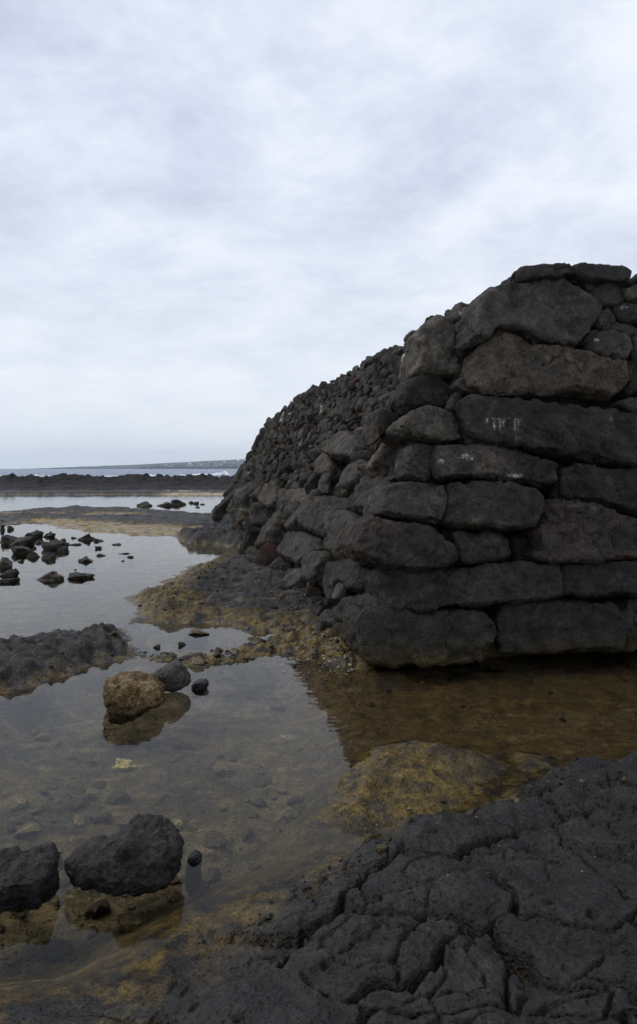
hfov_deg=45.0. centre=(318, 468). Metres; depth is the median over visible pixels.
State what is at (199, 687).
rock
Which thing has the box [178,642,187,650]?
rock
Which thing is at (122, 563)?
rock
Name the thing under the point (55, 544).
rock
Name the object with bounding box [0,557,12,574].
rock
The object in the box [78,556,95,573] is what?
rock
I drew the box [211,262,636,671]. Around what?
stone wall
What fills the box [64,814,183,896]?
boulder
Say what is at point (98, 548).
rock
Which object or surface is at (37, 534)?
rock
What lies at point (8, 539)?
rock
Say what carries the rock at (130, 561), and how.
on the lava shore ground
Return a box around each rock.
[0,535,17,549]
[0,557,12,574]
[0,568,18,578]
[0,578,19,589]
[8,536,36,553]
[11,546,33,560]
[17,560,24,568]
[24,530,43,537]
[27,552,39,569]
[35,539,44,550]
[36,571,64,585]
[41,538,69,555]
[41,552,56,568]
[43,531,55,536]
[57,546,68,563]
[65,572,94,584]
[69,543,81,549]
[78,534,95,550]
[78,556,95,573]
[95,546,101,554]
[96,553,104,562]
[112,543,121,551]
[118,553,129,559]
[121,560,124,569]
[127,556,133,568]
[137,501,151,505]
[153,644,160,654]
[156,502,173,505]
[171,499,186,504]
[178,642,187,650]
[184,629,209,649]
[184,849,201,892]
[191,678,208,698]
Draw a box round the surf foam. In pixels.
[35,471,229,476]
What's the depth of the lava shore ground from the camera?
3.74 m
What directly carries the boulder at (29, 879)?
on the lava shore ground
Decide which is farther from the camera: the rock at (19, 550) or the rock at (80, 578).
the rock at (19, 550)
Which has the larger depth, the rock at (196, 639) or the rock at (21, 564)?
the rock at (21, 564)
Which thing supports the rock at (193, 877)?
on the lava shore ground
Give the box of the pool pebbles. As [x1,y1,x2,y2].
[0,644,636,972]
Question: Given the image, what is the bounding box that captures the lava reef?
[0,473,233,494]
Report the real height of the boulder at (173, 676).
0.188 m
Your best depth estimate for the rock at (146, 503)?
32.89 m
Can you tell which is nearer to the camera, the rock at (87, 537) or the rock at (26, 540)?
the rock at (26, 540)
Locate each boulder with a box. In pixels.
[0,842,60,913]
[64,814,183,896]
[102,670,165,724]
[151,660,190,692]
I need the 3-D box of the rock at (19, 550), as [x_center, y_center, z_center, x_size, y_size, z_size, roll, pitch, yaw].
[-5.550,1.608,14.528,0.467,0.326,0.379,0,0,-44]
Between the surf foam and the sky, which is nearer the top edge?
the sky
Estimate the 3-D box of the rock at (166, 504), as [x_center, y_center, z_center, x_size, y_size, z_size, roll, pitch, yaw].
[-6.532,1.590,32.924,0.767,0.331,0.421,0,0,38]
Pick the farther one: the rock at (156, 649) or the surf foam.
the surf foam
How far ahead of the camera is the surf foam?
196.60 m
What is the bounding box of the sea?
[0,469,237,476]
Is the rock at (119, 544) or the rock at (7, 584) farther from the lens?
the rock at (119, 544)
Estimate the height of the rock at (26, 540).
0.403 m
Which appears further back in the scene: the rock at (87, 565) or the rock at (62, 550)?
the rock at (62, 550)
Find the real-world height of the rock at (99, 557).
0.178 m
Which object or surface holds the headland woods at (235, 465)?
on the headland at (218, 462)
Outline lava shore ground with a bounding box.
[0,489,636,1023]
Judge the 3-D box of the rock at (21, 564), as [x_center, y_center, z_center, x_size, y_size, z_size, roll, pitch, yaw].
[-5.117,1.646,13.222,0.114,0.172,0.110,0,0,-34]
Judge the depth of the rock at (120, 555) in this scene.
14.44 m
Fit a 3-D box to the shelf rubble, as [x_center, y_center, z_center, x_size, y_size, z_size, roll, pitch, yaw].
[-1.230,1.588,7.793,3.515,0.380,10.487,0,0,-14]
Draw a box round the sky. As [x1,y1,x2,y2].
[0,0,636,468]
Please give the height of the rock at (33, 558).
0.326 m
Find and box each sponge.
[112,758,137,771]
[172,819,183,830]
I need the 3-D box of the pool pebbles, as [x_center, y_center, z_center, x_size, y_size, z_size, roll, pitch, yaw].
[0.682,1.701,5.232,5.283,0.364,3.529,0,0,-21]
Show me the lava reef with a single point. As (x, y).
(128, 481)
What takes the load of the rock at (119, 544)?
on the lava shore ground
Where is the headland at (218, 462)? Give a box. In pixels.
[33,459,245,468]
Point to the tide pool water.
(22, 502)
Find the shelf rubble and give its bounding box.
[4,554,632,924]
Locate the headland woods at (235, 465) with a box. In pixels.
[140,463,239,468]
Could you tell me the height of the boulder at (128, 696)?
0.352 m
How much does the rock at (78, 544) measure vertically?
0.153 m
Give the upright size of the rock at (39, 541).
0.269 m
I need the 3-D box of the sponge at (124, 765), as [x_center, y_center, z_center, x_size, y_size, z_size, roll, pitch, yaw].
[-1.184,1.824,4.717,0.154,0.092,0.133,0,0,0]
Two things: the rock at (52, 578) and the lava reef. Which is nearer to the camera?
the rock at (52, 578)
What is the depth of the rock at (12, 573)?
11.40 m
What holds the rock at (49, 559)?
on the lava shore ground
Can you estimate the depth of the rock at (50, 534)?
17.99 m
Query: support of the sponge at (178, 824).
on the lava shore ground
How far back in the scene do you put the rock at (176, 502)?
34.17 m

